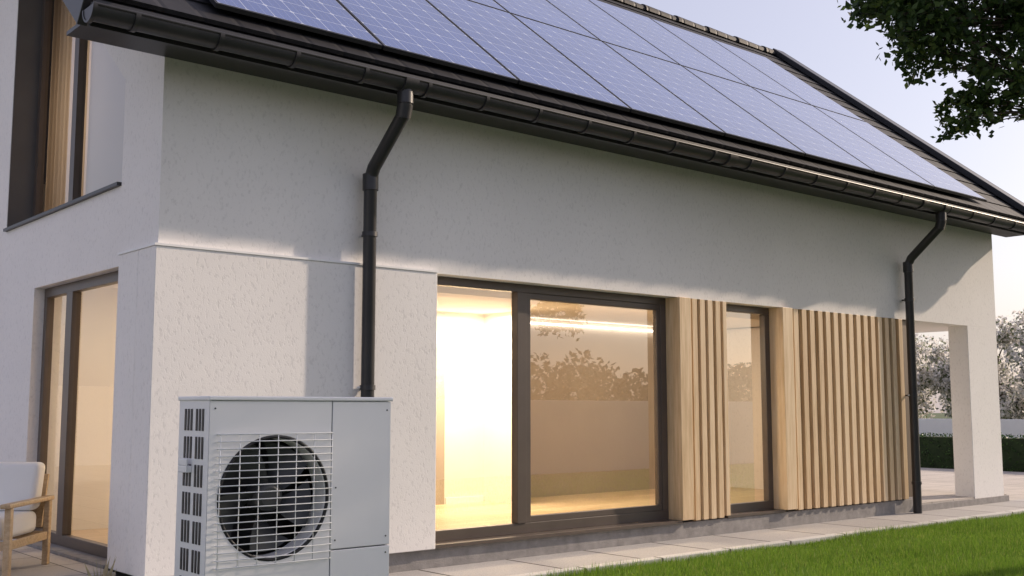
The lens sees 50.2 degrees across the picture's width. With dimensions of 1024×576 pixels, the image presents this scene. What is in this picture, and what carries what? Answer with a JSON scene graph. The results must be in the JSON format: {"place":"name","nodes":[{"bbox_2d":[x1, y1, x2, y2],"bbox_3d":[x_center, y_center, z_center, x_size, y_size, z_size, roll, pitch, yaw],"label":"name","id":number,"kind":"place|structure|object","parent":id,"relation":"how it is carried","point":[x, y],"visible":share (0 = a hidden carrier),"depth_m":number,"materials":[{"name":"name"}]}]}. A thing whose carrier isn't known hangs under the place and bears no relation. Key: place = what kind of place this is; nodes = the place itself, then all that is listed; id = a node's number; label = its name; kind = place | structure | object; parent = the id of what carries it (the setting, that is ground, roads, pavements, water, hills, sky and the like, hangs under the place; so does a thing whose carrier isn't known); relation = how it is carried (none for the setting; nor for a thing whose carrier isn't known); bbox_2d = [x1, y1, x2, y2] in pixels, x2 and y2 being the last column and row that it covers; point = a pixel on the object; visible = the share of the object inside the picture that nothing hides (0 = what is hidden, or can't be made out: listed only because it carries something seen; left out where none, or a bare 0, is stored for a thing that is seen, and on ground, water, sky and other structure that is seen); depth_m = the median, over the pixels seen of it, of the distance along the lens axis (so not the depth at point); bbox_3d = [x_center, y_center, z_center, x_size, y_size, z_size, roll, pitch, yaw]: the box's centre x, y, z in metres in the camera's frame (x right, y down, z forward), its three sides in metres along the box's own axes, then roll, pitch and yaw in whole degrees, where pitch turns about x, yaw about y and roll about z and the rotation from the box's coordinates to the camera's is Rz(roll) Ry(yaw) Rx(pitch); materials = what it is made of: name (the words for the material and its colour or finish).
{"place":"outdoors","nodes":[
{"label":"outdoors","id":0,"kind":"place"},
{"bbox_2d":[42,184,45,212],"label":"wall","id":1,"kind":"structure","parent":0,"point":[43,205],"depth_m":15.58,"materials":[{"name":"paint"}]},
{"bbox_2d":[44,0,1023,232],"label":"roof deck","id":2,"kind":"structure","parent":1,"relation":"on","point":[256,37],"depth_m":9.91,"materials":[{"name":"black metal"}]},
{"bbox_2d":[44,0,91,211],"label":"curtain","id":3,"kind":"object","parent":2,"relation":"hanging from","point":[60,123],"visible":0.3,"depth_m":11.48,"materials":[{"name":"beige fabric"}]},
{"bbox_2d":[85,41,125,194],"bbox_3d":[-3.409,-2.008,9.847,0.005,3.000,2.180,5,-8,-40],"label":"roller blind","id":4,"kind":"object","parent":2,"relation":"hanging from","point":[106,124],"visible":0.11,"depth_m":10.30,"materials":[{"name":"white"}]},
{"bbox_2d":[63,0,1023,212],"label":"verge trim","id":5,"kind":"structure","parent":2,"relation":"attached to","point":[76,8],"depth_m":18.14,"materials":[{"name":"metal"}]},
{"bbox_2d":[66,24,1021,236],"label":"soffit","id":6,"kind":"structure","parent":2,"relation":"attached to","point":[126,42],"depth_m":10.04,"materials":[{"name":"metal"}]},
{"bbox_2d":[82,2,1023,231],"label":"gutter","id":7,"kind":"object","parent":2,"relation":"attached to","point":[134,23],"visible":0.97,"depth_m":9.46,"materials":[{"name":"metal"}]},
{"bbox_2d":[84,4,92,19],"bbox_3d":[-2.861,-1.855,7.383,0.001,0.092,0.184,5,-8,-40],"label":"gutter end cap","id":8,"kind":"object","parent":7,"relation":"attached to","point":[87,11],"visible":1,"depth_m":7.39,"materials":[{"name":"black metal"}]},
{"bbox_2d":[93,1,1023,223],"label":"gutter bead","id":9,"kind":"object","parent":7,"relation":"attached to","point":[348,63],"visible":1,"depth_m":9.42,"materials":[{"name":"black metal"}]},
{"bbox_2d":[88,23,1023,234],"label":"fascia","id":10,"kind":"structure","parent":2,"relation":"attached to","point":[126,33],"depth_m":9.68,"materials":[{"name":"metal"}]},
{"bbox_2d":[114,0,1023,219],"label":"roof tiles","id":11,"kind":"object","parent":2,"relation":"on","point":[206,11],"visible":0.19,"depth_m":11.01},
{"bbox_2d":[209,0,986,201],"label":"solar panels","id":12,"kind":"object","parent":2,"relation":"attached to","point":[601,53],"visible":1,"depth_m":12.84,"materials":[{"name":"glass"}]},
{"bbox_2d":[617,0,775,54],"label":"ridge caps","id":13,"kind":"object","parent":2,"relation":"on","point":[695,25],"visible":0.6,"depth_m":19.16,"materials":[{"name":"metal"}]},
{"bbox_2d":[0,540,115,575],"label":"terrace paving","id":14,"kind":"structure","parent":0,"point":[25,560],"depth_m":8.54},
{"bbox_2d":[0,462,54,575],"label":"lounge chair","id":15,"kind":"object","parent":14,"relation":"on","point":[25,504],"visible":1,"depth_m":8.56,"materials":[{"name":"white fabric"}]},
{"bbox_2d":[56,287,483,530],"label":"interior back wall","id":16,"kind":"structure","parent":0,"point":[460,336],"depth_m":11.21,"materials":[{"name":"white paint"}]},
{"bbox_2d":[436,343,444,504],"bbox_3d":[-1.116,1.691,13.653,0.670,2.025,0.030,5,-8,-40],"label":"interior door","id":17,"kind":"structure","parent":16,"relation":"attached to","point":[440,421],"depth_m":13.81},
{"bbox_2d":[445,496,483,503],"bbox_3d":[-0.604,2.709,13.991,0.610,0.075,0.015,5,-8,-40],"label":"skirting","id":18,"kind":"object","parent":16,"relation":"attached to","point":[453,500],"visible":1,"depth_m":13.98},
{"bbox_2d":[71,487,767,543],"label":"interior floor","id":19,"kind":"structure","parent":0,"point":[461,515],"depth_m":13.46,"materials":[{"name":"brown wood"}]},
{"bbox_2d":[484,312,511,503],"bbox_3d":[-0.104,1.534,14.097,0.100,2.435,0.700,5,-8,-40],"label":"interior partition","id":20,"kind":"object","parent":19,"relation":"on","point":[497,407],"visible":0.64,"depth_m":14.11,"materials":[{"name":"white paint"}]},
{"bbox_2d":[105,284,759,328],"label":"interior ceiling","id":21,"kind":"structure","parent":0,"point":[473,306],"depth_m":14.18,"materials":[{"name":"beige paint"}]},
{"bbox_2d":[530,322,652,331],"bbox_3d":[1.423,0.588,15.995,4.100,0.020,0.030,5,-8,-40],"label":"led cove","id":22,"kind":"object","parent":21,"relation":"attached to","point":[590,326],"visible":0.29,"depth_m":15.73,"materials":[{"name":"white"}]},
{"bbox_2d":[437,286,758,321],"bbox_3d":[1.725,0.244,13.044,7.700,0.100,0.280,5,-8,-40],"label":"interior bulkhead","id":23,"kind":"object","parent":21,"relation":"attached to","point":[454,292],"depth_m":11.57,"materials":[{"name":"beige paint"}]},
{"bbox_2d":[530,318,654,497],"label":"interior taupe wall","id":24,"kind":"structure","parent":0,"point":[592,410],"depth_m":15.66,"materials":[{"name":"beige paint"}]},
{"bbox_2d":[389,499,1023,575],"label":"garden path","id":25,"kind":"structure","parent":0,"point":[515,566],"depth_m":11.28,"materials":[{"name":"grey concrete"}]},
{"bbox_2d":[532,511,1023,575],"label":"lawn","id":26,"kind":"structure","parent":0,"point":[969,546],"depth_m":10.43,"materials":[{"name":"green plant"}]},
{"bbox_2d":[626,413,1018,575],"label":"ground","id":27,"kind":"structure","parent":0,"point":[939,416],"depth_m":167.44,"materials":[{"name":"green plant"}]},
{"bbox_2d":[0,280,66,539],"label":"gable wall","id":28,"kind":"structure","parent":27,"relation":"on","point":[21,320],"depth_m":10.46,"materials":[{"name":"paint"}]},
{"bbox_2d":[0,0,18,288],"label":"gable wall","id":29,"kind":"structure","parent":28,"relation":"on","point":[8,22],"depth_m":11.50,"materials":[{"name":"paint"}]},
{"bbox_2d":[7,0,42,226],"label":"reveal","id":30,"kind":"object","parent":29,"relation":"attached to","point":[24,129],"visible":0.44,"depth_m":11.42,"materials":[{"name":"paint"}]},
{"bbox_2d":[104,44,126,78],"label":"gable wall","id":31,"kind":"structure","parent":29,"relation":"attached to","point":[118,55],"depth_m":9.10,"materials":[{"name":"paint"}]},
{"bbox_2d":[34,257,118,288],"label":"gable wall","id":32,"kind":"structure","parent":28,"relation":"on","point":[90,271],"depth_m":9.52,"materials":[{"name":"paint"}]},
{"bbox_2d":[3,186,121,288],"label":"gable wall","id":33,"kind":"structure","parent":32,"relation":"on","point":[83,233],"depth_m":9.80,"materials":[{"name":"paint"}]},
{"bbox_2d":[3,182,121,231],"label":"sill","id":34,"kind":"structure","parent":33,"relation":"on","point":[71,203],"depth_m":9.79,"materials":[{"name":"metal"}]},
{"bbox_2d":[26,541,131,575],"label":"gable step","id":35,"kind":"object","parent":27,"relation":"on","point":[76,555],"visible":0.3,"depth_m":9.01,"materials":[{"name":"concrete"}]},
{"bbox_2d":[107,245,436,575],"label":"corner wall","id":36,"kind":"structure","parent":27,"relation":"on","point":[194,322],"depth_m":8.60,"materials":[{"name":"paint"}]},
{"bbox_2d":[34,271,117,558],"bbox_3d":[-3.726,1.080,9.506,0.080,2.334,2.190,5,-8,-40],"label":"garden door frame","id":37,"kind":"object","parent":36,"relation":"attached to","point":[61,535],"visible":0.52,"depth_m":9.76,"materials":[{"name":"grey metal"}]},
{"bbox_2d":[119,49,149,251],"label":"gable wall","id":38,"kind":"structure","parent":36,"relation":"on","point":[134,154],"depth_m":8.70,"materials":[{"name":"paint"}]},
{"bbox_2d":[118,242,437,272],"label":"plaster trim","id":39,"kind":"structure","parent":36,"relation":"on","point":[242,252],"depth_m":8.71,"materials":[{"name":"white paint"}]},
{"bbox_2d":[142,56,995,328],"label":"front wall","id":40,"kind":"structure","parent":36,"relation":"on","point":[237,161],"depth_m":10.51,"materials":[{"name":"paint"}]},
{"bbox_2d":[149,54,158,61],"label":"gable wall","id":41,"kind":"structure","parent":40,"relation":"on","point":[152,57],"depth_m":8.55,"materials":[{"name":"paint"}]},
{"bbox_2d":[361,102,411,396],"bbox_3d":[-1.048,0.377,9.030,0.114,4.040,0.619,5,-8,-40],"label":"downpipe","id":42,"kind":"object","parent":40,"relation":"attached to","point":[386,144],"visible":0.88,"depth_m":9.21,"materials":[{"name":"metal"}]},
{"bbox_2d":[360,89,413,389],"bbox_3d":[-1.048,0.188,9.051,0.136,3.640,0.641,5,-8,-40],"label":"downpipe collar","id":43,"kind":"object","parent":40,"relation":"attached to","point":[403,110],"visible":0.77,"depth_m":9.03,"materials":[{"name":"black metal"}]},
{"bbox_2d":[435,276,668,541],"bbox_3d":[0.432,1.195,10.948,3.278,2.408,0.092,5,-8,-40],"label":"patio window frame","id":44,"kind":"object","parent":40,"relation":"attached to","point":[524,520],"visible":0.8,"depth_m":10.76,"materials":[{"name":"black metal"}]},
{"bbox_2d":[904,220,945,513],"bbox_3d":[5.598,0.996,14.673,0.114,4.040,0.619,5,-8,-40],"label":"downpipe","id":45,"kind":"object","parent":40,"relation":"attached to","point":[924,243],"visible":0.94,"depth_m":14.78,"materials":[{"name":"metal"}]},
{"bbox_2d":[174,396,392,575],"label":"heat pump","id":46,"kind":"object","parent":27,"relation":"on","point":[280,486],"visible":1,"depth_m":5.82,"materials":[{"name":"metal"}]},
{"bbox_2d":[389,499,912,572],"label":"plinth","id":47,"kind":"structure","parent":27,"relation":"on","point":[445,557],"depth_m":11.25,"materials":[{"name":"concrete"}]},
{"bbox_2d":[435,509,785,548],"bbox_3d":[1.240,2.464,11.339,5.185,0.029,0.180,5,-8,-40],"label":"window sill","id":48,"kind":"structure","parent":47,"relation":"on","point":[473,541],"depth_m":10.74,"materials":[{"name":"grey metal"}]},
{"bbox_2d":[798,309,912,503],"bbox_3d":[4.268,1.550,14.173,2.950,2.410,0.260,5,-8,-40],"label":"cladding wall long","id":49,"kind":"object","parent":47,"relation":"on","point":[907,407],"visible":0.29,"depth_m":14.93,"materials":[{"name":"brown wood"}]},
{"bbox_2d":[665,297,797,520],"bbox_3d":[2.511,1.380,12.629,2.080,2.406,0.340,5,-8,-40],"label":"wood reveal","id":50,"kind":"object","parent":49,"relation":"attached to","point":[680,416],"visible":0.64,"depth_m":12.29,"materials":[{"name":"brown wood"}]},
{"bbox_2d":[726,304,773,512],"bbox_3d":[2.710,1.408,12.890,1.035,2.408,0.080,5,-8,-40],"label":"narrow window frame","id":51,"kind":"object","parent":49,"relation":"attached to","point":[768,501],"visible":0.59,"depth_m":13.13,"materials":[{"name":"black metal"}]},
{"bbox_2d":[691,299,908,519],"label":"cladding slats","id":52,"kind":"object","parent":49,"relation":"attached to","point":[870,447],"visible":1,"depth_m":13.74,"materials":[{"name":"beige wood"}]},
{"bbox_2d":[727,328,763,488],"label":"end wall","id":53,"kind":"structure","parent":27,"relation":"on","point":[745,412],"depth_m":16.68,"materials":[{"name":"paint"}]},
{"bbox_2d":[509,509,1023,575],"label":"path kerb","id":54,"kind":"structure","parent":27,"relation":"on","point":[788,541],"depth_m":11.16,"materials":[{"name":"concrete"}]},
{"bbox_2d":[837,0,1023,142],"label":"tree","id":55,"kind":"object","parent":27,"relation":"on","point":[951,25],"visible":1,"depth_m":10.71,"materials":[{"name":"green plant"}]},
{"bbox_2d":[915,333,946,418],"bbox_3d":[11.643,3.184,33.950,3.478,4.050,3.619,5,-8,-40],"label":"blossom tree","id":56,"kind":"object","parent":27,"relation":"on","point":[924,375],"visible":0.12,"depth_m":33.40,"materials":[{"name":"white plant"}]},
{"bbox_2d":[915,334,1014,418],"bbox_3d":[15.310,3.538,36.976,3.826,4.008,2.941,1,-6,-5],"label":"blossom tree","id":57,"kind":"object","parent":27,"relation":"on","point":[939,356],"visible":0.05,"depth_m":36.78,"materials":[{"name":"white plant"}]},
{"bbox_2d":[922,495,1008,510],"bbox_3d":[3.784,3.498,18.863,2.635,0.220,8.420,5,-8,-40],"label":"terrace base","id":58,"kind":"object","parent":27,"relation":"on","point":[959,503],"visible":0.11,"depth_m":15.64,"materials":[{"name":"grey concrete"}]},
{"bbox_2d":[909,489,1006,503],"bbox_3d":[3.773,3.378,18.873,2.615,0.020,8.370,5,-8,-40],"label":"terrace tile","id":59,"kind":"object","parent":58,"relation":"on","point":[929,496],"visible":0.21,"depth_m":16.03,"materials":[{"name":"grey tile"}]},
{"bbox_2d":[948,326,1003,498],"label":"terrace column","id":60,"kind":"structure","parent":58,"relation":"on","point":[977,447],"depth_m":16.22,"materials":[{"name":"white paint"}]},
{"bbox_2d":[919,419,1023,437],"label":"boundary wall","id":61,"kind":"structure","parent":27,"relation":"on","point":[1012,427],"depth_m":29.22,"materials":[{"name":"grey concrete"}]},
{"bbox_2d":[919,431,1023,471],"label":"hedge","id":62,"kind":"object","parent":27,"relation":"on","point":[937,451],"visible":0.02,"depth_m":25.89,"materials":[{"name":"green plant"}]},
{"bbox_2d":[927,315,1023,418],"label":"blossom tree","id":63,"kind":"object","parent":27,"relation":"on","point":[1011,406],"visible":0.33,"depth_m":32.00,"materials":[{"name":"white plant"}]},
{"bbox_2d":[1004,309,1023,397],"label":"blossom tree","id":64,"kind":"object","parent":27,"relation":"on","point":[1017,359],"visible":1,"depth_m":30.38,"materials":[{"name":"white plant"}]},
{"bbox_2d":[631,0,1023,412],"label":"sky","id":65,"kind":"structure","parent":0,"point":[814,33],"materials":[{"name":"white"}]},
{"bbox_2d":[727,324,947,332],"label":"terrace ceiling","id":66,"kind":"structure","parent":0,"point":[921,328],"depth_m":16.96,"materials":[{"name":"white paint"}]},
{"bbox_2d":[921,468,1023,500],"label":"driveway paving","id":67,"kind":"structure","parent":0,"point":[944,479],"depth_m":21.02,"materials":[{"name":"grey concrete"}]},
{"bbox_3d":[-9.003,1.793,2.817,16.200,0.110,0.370,5,-8,-40],"label":"gravel bed","id":68,"kind":"object","parent":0,"visible":0},
{"bbox_2d":[84,554,116,575],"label":"ornamental grass","id":69,"kind":"object","parent":68,"relation":"on","point":[105,572],"depth_m":7.98,"materials":[{"name":"plant"}]},
{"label":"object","id":70,"kind":"object","parent":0,"visible":0},
{"bbox_2d":[32,0,51,216],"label":"frame side","id":71,"kind":"object","parent":70,"relation":"on","point":[42,109],"visible":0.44,"depth_m":11.47,"materials":[{"name":"brown metal"}]},
{"bbox_2d":[68,23,87,201],"bbox_3d":[-4.206,-1.897,10.631,0.080,2.290,0.120,5,-8,-40],"label":"frame mullion","id":72,"kind":"object","parent":70,"relation":"on","point":[77,125],"visible":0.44,"depth_m":10.56,"materials":[{"name":"brown metal"}]}
]}

